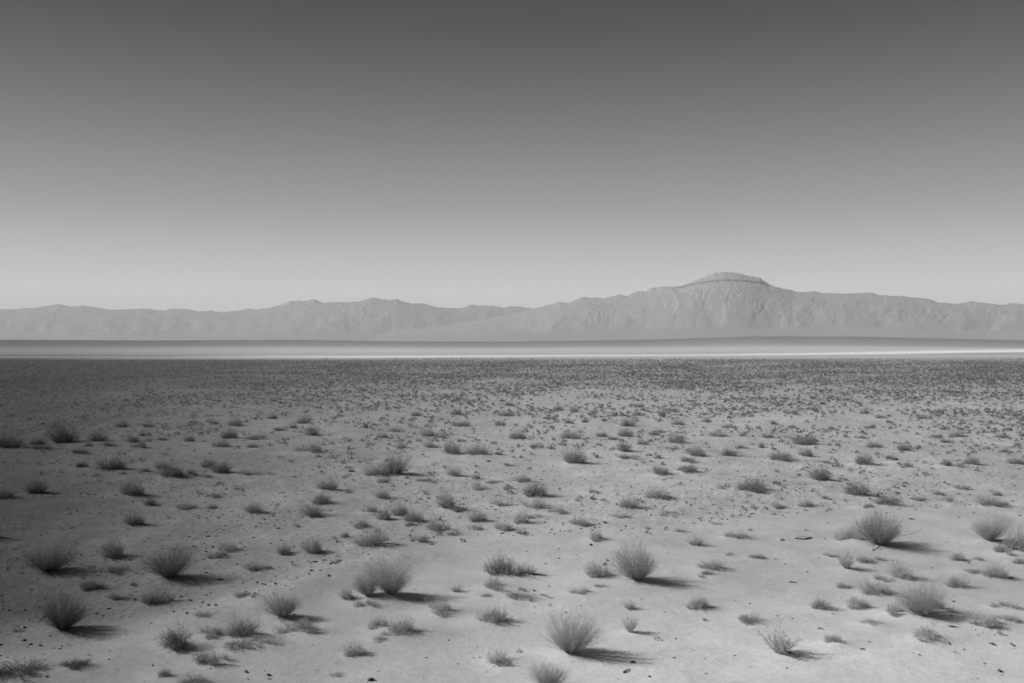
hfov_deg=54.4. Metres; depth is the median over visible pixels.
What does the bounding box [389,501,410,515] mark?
shrub
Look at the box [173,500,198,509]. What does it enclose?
shrub
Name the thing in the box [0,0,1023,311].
sky
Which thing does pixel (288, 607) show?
shrub
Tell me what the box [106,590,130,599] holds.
shrub
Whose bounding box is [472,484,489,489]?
shrub
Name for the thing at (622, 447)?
shrub
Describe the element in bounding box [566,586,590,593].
shrub
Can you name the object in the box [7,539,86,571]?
shrub
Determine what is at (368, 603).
shrub
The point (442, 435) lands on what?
shrub
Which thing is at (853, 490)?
shrub
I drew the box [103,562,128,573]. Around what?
shrub
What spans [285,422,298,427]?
shrub
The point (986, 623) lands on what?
shrub
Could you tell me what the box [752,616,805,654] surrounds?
shrub
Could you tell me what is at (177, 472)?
shrub
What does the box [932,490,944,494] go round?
shrub
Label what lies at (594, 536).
shrub
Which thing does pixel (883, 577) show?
shrub
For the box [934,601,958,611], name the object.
shrub
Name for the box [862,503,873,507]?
shrub
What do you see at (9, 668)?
shrub
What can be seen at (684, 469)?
shrub
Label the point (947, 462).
shrub
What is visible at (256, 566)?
shrub
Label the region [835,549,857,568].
shrub
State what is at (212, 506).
shrub
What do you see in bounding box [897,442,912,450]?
shrub
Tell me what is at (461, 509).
shrub
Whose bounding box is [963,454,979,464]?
shrub
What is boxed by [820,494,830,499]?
shrub
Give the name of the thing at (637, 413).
shrub
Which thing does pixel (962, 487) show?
shrub
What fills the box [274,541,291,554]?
shrub
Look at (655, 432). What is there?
shrub
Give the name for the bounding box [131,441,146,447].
shrub
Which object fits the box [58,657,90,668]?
shrub
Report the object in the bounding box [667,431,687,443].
shrub
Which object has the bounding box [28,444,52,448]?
shrub
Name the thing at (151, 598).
shrub
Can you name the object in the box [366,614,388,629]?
shrub
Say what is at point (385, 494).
shrub
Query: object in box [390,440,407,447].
shrub
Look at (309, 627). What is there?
shrub
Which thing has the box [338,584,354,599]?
shrub
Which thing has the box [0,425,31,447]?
shrub
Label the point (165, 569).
shrub
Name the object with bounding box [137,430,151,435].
shrub
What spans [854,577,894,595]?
shrub
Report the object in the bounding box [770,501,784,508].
shrub
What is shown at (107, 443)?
shrub
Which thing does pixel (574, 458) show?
shrub
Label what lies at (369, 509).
shrub
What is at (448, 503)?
shrub
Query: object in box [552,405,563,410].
shrub
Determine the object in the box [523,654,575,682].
shrub
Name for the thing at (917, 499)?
shrub
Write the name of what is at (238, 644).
shrub
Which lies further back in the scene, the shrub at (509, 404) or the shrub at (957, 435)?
the shrub at (509, 404)
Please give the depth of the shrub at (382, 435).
66.80 m
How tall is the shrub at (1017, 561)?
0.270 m
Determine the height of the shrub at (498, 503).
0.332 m
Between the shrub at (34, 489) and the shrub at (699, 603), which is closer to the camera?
the shrub at (699, 603)
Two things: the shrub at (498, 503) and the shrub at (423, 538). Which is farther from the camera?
the shrub at (498, 503)
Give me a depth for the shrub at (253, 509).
36.61 m
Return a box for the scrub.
[0,357,1023,655]
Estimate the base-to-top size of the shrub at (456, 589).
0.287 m
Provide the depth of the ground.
34.59 m
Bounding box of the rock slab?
[793,535,810,538]
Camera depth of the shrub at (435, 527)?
32.69 m
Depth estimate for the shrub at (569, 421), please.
80.07 m
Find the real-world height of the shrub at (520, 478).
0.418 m
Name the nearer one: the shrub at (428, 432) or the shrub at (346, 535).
the shrub at (346, 535)
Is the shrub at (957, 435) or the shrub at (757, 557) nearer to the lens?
the shrub at (757, 557)
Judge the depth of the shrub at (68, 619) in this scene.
20.91 m
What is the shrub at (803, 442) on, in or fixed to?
on the ground
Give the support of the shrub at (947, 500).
on the ground
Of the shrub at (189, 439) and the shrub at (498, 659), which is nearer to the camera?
the shrub at (498, 659)
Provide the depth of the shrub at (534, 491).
40.38 m
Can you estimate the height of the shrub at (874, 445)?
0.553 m
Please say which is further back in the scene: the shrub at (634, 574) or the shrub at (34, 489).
the shrub at (34, 489)
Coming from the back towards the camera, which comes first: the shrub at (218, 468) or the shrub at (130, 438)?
the shrub at (130, 438)
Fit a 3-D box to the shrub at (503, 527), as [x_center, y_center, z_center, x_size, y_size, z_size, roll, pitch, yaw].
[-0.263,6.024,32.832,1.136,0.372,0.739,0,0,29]
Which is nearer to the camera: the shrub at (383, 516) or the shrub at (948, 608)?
the shrub at (948, 608)
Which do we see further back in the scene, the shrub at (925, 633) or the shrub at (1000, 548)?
the shrub at (1000, 548)
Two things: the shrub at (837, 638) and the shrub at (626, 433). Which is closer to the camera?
the shrub at (837, 638)
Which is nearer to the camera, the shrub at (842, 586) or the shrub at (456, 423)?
the shrub at (842, 586)
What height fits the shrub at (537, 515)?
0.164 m
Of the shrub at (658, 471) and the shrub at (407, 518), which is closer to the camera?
the shrub at (407, 518)
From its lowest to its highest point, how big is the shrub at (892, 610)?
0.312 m
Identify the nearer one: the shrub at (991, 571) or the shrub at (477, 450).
the shrub at (991, 571)
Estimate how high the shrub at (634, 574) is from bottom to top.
1.192 m
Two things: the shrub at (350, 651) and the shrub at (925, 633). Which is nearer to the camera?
the shrub at (350, 651)
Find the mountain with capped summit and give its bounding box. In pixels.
[366,272,1023,341]
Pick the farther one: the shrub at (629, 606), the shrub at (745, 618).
the shrub at (629, 606)
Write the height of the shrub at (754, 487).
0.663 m
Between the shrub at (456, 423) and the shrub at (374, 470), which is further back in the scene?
the shrub at (456, 423)
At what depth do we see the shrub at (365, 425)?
74.57 m
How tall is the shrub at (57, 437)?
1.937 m
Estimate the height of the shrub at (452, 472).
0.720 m
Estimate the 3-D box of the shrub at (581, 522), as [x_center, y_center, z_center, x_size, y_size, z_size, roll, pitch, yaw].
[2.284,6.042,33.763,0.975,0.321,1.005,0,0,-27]
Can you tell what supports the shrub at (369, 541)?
on the ground
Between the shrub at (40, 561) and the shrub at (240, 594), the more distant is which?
the shrub at (40, 561)
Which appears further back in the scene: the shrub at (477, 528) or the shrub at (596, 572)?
the shrub at (477, 528)
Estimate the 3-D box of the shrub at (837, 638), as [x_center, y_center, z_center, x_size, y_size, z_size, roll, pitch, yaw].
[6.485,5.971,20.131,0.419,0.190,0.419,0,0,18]
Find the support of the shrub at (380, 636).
on the ground
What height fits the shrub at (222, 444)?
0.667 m
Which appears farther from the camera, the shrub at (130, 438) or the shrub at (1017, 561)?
the shrub at (130, 438)
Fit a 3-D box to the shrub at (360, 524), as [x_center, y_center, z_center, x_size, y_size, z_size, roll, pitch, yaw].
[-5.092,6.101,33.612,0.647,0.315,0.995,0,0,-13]
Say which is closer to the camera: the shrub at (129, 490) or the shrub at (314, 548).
the shrub at (314, 548)
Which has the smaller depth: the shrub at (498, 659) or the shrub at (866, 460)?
the shrub at (498, 659)
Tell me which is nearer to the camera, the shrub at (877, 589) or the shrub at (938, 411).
the shrub at (877, 589)
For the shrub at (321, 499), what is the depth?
38.67 m
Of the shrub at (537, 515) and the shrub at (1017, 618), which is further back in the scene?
the shrub at (537, 515)
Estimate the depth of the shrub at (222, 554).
28.58 m
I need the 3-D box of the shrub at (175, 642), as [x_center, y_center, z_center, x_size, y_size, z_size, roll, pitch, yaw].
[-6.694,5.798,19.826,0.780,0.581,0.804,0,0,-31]
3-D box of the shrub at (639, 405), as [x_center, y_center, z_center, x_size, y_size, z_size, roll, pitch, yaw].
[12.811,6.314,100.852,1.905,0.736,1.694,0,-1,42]
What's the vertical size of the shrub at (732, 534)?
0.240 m
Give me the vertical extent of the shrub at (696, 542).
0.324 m
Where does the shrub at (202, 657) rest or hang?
on the ground
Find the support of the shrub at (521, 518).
on the ground
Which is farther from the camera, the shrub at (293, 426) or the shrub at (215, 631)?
the shrub at (293, 426)
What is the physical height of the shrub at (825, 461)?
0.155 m
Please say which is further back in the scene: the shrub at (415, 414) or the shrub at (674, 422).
the shrub at (415, 414)
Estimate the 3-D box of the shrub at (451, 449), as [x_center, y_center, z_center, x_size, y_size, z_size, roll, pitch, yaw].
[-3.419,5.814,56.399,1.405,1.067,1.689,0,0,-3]
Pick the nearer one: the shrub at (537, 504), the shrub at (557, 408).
the shrub at (537, 504)
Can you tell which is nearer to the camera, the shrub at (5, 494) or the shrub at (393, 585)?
the shrub at (393, 585)
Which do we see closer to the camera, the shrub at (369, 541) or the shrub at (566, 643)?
the shrub at (566, 643)
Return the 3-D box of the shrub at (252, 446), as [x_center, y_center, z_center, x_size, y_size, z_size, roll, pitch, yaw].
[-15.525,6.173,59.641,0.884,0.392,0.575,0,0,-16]
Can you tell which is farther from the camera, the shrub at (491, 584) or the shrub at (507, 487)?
the shrub at (507, 487)
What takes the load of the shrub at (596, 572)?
on the ground
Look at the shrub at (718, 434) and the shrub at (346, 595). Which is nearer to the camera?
the shrub at (346, 595)
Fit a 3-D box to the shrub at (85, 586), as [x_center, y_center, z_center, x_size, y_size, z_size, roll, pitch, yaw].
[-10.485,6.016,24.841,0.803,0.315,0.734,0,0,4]
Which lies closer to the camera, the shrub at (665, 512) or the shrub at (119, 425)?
the shrub at (665, 512)
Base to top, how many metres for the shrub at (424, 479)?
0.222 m
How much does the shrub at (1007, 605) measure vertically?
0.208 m
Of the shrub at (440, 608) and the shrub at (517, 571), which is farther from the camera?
the shrub at (517, 571)
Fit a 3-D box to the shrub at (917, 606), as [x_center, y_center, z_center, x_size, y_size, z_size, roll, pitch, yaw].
[9.214,5.569,22.097,1.683,0.992,1.460,0,0,-14]
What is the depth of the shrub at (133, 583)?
25.15 m
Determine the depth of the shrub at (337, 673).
18.34 m
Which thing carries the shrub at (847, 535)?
on the ground
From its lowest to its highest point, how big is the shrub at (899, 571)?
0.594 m
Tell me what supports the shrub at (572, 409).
on the ground
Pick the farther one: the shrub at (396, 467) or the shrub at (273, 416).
the shrub at (273, 416)
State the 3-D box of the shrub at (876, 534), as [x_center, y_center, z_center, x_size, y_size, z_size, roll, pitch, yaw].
[11.075,5.471,30.005,1.858,1.413,2.311,0,0,-13]
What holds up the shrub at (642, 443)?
on the ground
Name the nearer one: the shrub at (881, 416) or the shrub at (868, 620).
the shrub at (868, 620)
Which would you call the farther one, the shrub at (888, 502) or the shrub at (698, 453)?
the shrub at (698, 453)
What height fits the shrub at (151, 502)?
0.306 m
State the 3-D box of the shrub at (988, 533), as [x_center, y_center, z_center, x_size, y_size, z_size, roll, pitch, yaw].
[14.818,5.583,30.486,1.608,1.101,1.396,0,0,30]
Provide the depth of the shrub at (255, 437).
65.41 m
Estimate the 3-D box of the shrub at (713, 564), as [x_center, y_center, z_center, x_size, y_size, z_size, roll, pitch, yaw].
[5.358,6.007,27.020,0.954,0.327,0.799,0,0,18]
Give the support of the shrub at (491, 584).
on the ground
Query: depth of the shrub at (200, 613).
22.02 m
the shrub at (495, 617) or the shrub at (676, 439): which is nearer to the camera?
the shrub at (495, 617)
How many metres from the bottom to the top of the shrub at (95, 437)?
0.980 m
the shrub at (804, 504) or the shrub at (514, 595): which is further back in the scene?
the shrub at (804, 504)
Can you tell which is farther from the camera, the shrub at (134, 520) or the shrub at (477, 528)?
the shrub at (134, 520)
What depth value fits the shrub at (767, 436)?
66.85 m
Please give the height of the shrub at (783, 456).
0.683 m
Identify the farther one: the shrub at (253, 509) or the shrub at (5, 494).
the shrub at (5, 494)
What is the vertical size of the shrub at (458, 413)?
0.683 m
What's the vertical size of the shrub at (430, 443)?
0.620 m
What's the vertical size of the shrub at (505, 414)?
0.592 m
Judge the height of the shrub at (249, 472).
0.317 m
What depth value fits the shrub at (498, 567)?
26.34 m
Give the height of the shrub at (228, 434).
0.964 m
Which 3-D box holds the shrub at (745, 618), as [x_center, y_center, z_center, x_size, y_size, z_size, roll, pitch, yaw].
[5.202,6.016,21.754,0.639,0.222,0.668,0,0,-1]
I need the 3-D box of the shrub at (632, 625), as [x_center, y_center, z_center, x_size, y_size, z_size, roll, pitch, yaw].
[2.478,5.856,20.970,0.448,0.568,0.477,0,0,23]
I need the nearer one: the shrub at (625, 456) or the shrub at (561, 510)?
the shrub at (561, 510)
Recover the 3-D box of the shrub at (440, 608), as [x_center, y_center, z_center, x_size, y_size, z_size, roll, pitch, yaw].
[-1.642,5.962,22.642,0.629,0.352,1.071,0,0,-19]
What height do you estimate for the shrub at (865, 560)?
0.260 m
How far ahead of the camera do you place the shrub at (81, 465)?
49.37 m
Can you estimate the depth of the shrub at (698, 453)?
54.87 m
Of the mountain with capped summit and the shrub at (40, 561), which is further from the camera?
the mountain with capped summit
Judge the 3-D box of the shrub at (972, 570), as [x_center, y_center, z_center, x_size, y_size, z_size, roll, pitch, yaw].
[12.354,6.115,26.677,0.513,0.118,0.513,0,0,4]
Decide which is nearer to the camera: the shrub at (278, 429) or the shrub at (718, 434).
the shrub at (718, 434)
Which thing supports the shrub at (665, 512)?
on the ground
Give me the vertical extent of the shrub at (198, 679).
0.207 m
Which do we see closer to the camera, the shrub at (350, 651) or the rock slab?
the shrub at (350, 651)
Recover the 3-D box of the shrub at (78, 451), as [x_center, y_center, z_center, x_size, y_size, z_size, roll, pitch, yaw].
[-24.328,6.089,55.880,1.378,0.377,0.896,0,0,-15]
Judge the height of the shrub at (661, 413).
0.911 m
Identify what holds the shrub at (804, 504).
on the ground
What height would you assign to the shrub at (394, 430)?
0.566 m
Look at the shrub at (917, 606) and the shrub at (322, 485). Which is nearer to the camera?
the shrub at (917, 606)
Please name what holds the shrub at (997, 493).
on the ground
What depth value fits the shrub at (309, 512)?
35.87 m
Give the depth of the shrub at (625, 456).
53.81 m
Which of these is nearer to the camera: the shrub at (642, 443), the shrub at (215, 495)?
the shrub at (215, 495)
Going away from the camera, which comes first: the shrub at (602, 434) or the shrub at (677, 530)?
the shrub at (677, 530)
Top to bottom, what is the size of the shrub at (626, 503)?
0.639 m
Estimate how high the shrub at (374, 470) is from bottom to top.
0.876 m
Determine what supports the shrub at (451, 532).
on the ground
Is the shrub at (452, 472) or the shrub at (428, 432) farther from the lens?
the shrub at (428, 432)
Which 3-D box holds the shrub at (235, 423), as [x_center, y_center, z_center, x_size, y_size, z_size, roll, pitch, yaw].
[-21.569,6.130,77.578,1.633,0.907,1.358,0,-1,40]
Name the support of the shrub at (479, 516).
on the ground
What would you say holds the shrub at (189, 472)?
on the ground
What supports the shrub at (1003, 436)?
on the ground
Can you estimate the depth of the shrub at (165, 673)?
18.13 m
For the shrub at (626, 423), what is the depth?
77.21 m
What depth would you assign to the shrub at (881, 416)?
85.50 m
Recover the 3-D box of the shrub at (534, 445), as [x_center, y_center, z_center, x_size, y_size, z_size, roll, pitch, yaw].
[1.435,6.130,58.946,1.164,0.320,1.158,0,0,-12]
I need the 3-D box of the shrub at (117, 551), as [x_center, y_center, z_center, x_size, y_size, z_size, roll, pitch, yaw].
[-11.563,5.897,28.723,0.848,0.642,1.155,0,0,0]
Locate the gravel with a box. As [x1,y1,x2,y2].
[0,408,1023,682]
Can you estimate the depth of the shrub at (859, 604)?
22.92 m
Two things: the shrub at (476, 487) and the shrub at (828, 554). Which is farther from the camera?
the shrub at (476, 487)
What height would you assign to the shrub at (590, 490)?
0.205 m
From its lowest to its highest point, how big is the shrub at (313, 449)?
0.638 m
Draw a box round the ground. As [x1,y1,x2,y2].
[0,336,1023,682]
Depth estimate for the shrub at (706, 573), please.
26.35 m
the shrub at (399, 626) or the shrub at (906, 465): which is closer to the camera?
the shrub at (399, 626)
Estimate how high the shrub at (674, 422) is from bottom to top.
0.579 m
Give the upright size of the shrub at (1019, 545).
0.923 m
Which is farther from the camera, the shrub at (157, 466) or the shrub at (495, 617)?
the shrub at (157, 466)
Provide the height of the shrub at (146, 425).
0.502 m
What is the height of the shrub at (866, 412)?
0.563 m
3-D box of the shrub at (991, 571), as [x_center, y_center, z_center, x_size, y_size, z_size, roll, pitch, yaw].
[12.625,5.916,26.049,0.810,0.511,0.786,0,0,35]
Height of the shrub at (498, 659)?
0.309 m
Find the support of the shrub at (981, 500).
on the ground
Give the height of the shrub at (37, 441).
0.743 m
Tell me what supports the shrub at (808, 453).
on the ground
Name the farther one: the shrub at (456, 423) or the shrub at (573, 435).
the shrub at (456, 423)
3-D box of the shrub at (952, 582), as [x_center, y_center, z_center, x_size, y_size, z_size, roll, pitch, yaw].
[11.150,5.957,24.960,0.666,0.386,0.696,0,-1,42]
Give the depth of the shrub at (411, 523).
33.81 m
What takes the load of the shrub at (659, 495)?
on the ground
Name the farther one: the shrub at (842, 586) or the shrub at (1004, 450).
the shrub at (1004, 450)
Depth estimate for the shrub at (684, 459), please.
51.92 m
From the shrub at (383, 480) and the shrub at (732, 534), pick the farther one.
the shrub at (383, 480)
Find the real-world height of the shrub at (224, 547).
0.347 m
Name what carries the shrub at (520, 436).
on the ground
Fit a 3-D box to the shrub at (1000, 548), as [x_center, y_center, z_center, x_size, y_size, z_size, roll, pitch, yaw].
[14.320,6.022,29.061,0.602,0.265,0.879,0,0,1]
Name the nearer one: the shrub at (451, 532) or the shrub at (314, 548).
the shrub at (314, 548)
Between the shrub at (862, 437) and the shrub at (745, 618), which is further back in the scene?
the shrub at (862, 437)
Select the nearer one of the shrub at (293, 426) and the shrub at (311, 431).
the shrub at (311, 431)
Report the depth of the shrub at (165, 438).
63.89 m
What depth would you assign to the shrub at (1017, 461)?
51.67 m
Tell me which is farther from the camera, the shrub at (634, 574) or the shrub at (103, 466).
the shrub at (103, 466)
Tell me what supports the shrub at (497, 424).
on the ground
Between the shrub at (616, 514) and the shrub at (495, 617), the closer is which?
the shrub at (495, 617)
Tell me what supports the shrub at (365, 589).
on the ground
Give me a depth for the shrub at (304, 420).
79.06 m
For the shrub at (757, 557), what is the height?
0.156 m
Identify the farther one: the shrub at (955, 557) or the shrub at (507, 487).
the shrub at (507, 487)
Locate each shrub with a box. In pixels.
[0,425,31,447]
[0,486,17,497]
[0,654,61,682]
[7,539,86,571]
[23,474,49,492]
[25,435,48,444]
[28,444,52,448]
[31,583,99,629]
[39,413,84,443]
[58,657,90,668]
[69,448,89,453]
[74,458,89,466]
[75,577,104,590]
[85,426,110,441]
[93,450,129,469]
[96,538,125,558]
[102,439,117,446]
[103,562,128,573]
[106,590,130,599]
[114,420,128,427]
[118,478,145,494]
[119,435,152,442]
[121,511,146,526]
[129,581,139,586]
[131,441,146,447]
[134,580,178,605]
[135,537,205,578]
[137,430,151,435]
[142,422,156,426]
[142,498,157,504]
[151,457,169,468]
[154,435,169,440]
[154,457,184,476]
[154,616,191,650]
[157,666,172,676]
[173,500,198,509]
[173,671,210,682]
[181,467,199,474]
[183,435,195,441]
[190,646,229,665]
[191,608,212,616]
[195,626,226,638]
[198,454,219,466]
[203,457,234,472]
[204,492,219,497]
[204,550,229,557]
[206,502,217,508]
[209,437,230,446]
[214,632,287,651]
[217,538,238,551]
[219,425,238,438]
[222,614,263,638]
[226,415,242,425]
[232,589,249,598]
[233,468,260,474]
[239,558,270,570]
[240,498,266,512]
[244,432,268,439]
[248,443,258,447]
[258,586,307,617]
[265,414,277,418]
[273,426,286,430]
[273,615,318,633]
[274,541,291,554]
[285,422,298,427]
[292,441,322,452]
[293,412,313,423]
[295,499,326,516]
[299,534,323,554]
[302,422,321,435]
[309,491,334,503]
[313,477,340,489]
[326,669,342,676]
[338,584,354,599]
[340,530,351,537]
[340,641,367,656]
[346,564,382,595]
[351,526,391,547]
[351,597,380,606]
[353,519,369,528]
[357,544,417,594]
[358,458,389,475]
[362,421,372,427]
[362,505,377,511]
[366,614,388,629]
[368,629,402,640]
[370,487,392,498]
[373,505,392,519]
[376,429,387,437]
[376,477,389,482]
[379,447,412,473]
[383,614,418,634]
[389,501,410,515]
[390,426,404,431]
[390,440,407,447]
[403,509,424,521]
[404,521,414,525]
[406,532,428,542]
[410,410,421,415]
[414,477,431,480]
[417,426,435,435]
[419,439,438,447]
[423,518,451,532]
[423,598,450,615]
[434,431,446,437]
[435,488,457,508]
[442,437,462,453]
[446,462,463,475]
[446,529,459,534]
[448,419,471,426]
[450,410,465,414]
[450,584,462,591]
[451,505,466,510]
[462,441,493,454]
[465,507,487,521]
[468,523,484,529]
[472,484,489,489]
[474,602,513,623]
[480,550,518,574]
[483,573,504,589]
[484,479,503,482]
[485,646,509,664]
[488,498,513,505]
[491,519,513,530]
[494,419,505,425]
[497,410,513,415]
[497,590,537,599]
[503,400,513,405]
[503,484,513,489]
[508,430,527,438]
[511,557,537,575]
[512,508,532,523]
[513,475,532,481]
[520,476,548,496]
[520,496,549,508]
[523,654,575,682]
[528,513,542,517]
[529,443,542,447]
[539,603,605,656]
[547,506,565,513]
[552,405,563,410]
[555,428,585,438]
[560,417,573,423]
[561,445,588,462]
[564,517,592,525]
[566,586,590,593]
[569,407,578,412]
[582,560,612,576]
[588,487,599,492]
[588,528,602,540]
[595,429,608,436]
[604,535,659,581]
[608,509,630,517]
[614,440,632,450]
[615,453,639,458]
[616,492,641,508]
[617,426,635,436]
[619,415,637,425]
[620,609,638,632]
[622,600,639,609]
[630,401,644,406]
[633,410,645,415]
[636,437,649,444]
[639,484,670,499]
[645,429,661,434]
[648,464,671,474]
[654,508,676,515]
[657,408,665,416]
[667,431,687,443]
[670,419,686,424]
[671,527,685,531]
[678,463,697,471]
[679,456,695,462]
[684,595,710,609]
[685,446,707,455]
[685,533,705,545]
[696,558,724,571]
[697,570,715,577]
[708,429,728,436]
[718,445,739,455]
[721,423,736,427]
[722,530,750,538]
[735,476,768,491]
[737,612,761,623]
[748,553,764,558]
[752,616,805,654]
[760,431,773,437]
[768,448,795,460]
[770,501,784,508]
[783,408,799,413]
[785,430,821,444]
[795,497,813,506]
[797,446,814,456]
[803,461,834,479]
[809,596,833,610]
[811,460,831,462]
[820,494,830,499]
[821,552,838,556]
[822,631,842,643]
[831,522,863,539]
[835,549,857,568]
[835,582,850,588]
[840,477,871,495]
[845,596,871,608]
[848,504,907,545]
[853,434,868,438]
[854,449,875,463]
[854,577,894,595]
[855,554,874,562]
[858,617,882,625]
[859,409,870,413]
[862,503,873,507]
[863,440,884,447]
[872,414,885,418]
[873,493,906,505]
[873,573,892,581]
[884,556,918,579]
[886,601,903,615]
[890,567,958,615]
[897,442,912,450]
[899,461,914,467]
[909,496,925,500]
[910,624,945,641]
[932,407,944,412]
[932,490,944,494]
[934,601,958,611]
[939,438,954,442]
[939,457,961,465]
[940,495,954,501]
[942,574,970,588]
[945,428,964,436]
[947,550,965,560]
[952,483,968,488]
[961,568,981,572]
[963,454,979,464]
[966,610,999,626]
[969,510,1018,540]
[971,493,1003,506]
[979,560,1011,579]
[988,599,1021,608]
[991,490,1001,495]
[991,542,1014,554]
[994,613,1020,621]
[995,432,1009,437]
[997,447,1015,452]
[1001,524,1023,551]
[1003,453,1023,464]
[1010,556,1023,563]
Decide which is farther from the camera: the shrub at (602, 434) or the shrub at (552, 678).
the shrub at (602, 434)
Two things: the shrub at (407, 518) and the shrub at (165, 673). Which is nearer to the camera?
the shrub at (165, 673)
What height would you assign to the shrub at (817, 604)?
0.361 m
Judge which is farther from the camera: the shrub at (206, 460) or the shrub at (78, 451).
the shrub at (78, 451)
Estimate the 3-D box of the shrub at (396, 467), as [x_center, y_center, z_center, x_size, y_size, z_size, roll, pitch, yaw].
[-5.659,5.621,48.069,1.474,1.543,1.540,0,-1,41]
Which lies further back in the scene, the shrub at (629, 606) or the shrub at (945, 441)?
the shrub at (945, 441)
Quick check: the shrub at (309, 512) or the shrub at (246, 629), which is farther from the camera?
the shrub at (309, 512)
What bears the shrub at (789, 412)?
on the ground
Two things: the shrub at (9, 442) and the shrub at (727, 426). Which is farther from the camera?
the shrub at (727, 426)
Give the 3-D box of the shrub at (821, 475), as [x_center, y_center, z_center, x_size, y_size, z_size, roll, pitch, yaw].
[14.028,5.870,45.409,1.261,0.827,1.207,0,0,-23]
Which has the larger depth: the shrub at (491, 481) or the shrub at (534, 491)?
the shrub at (491, 481)

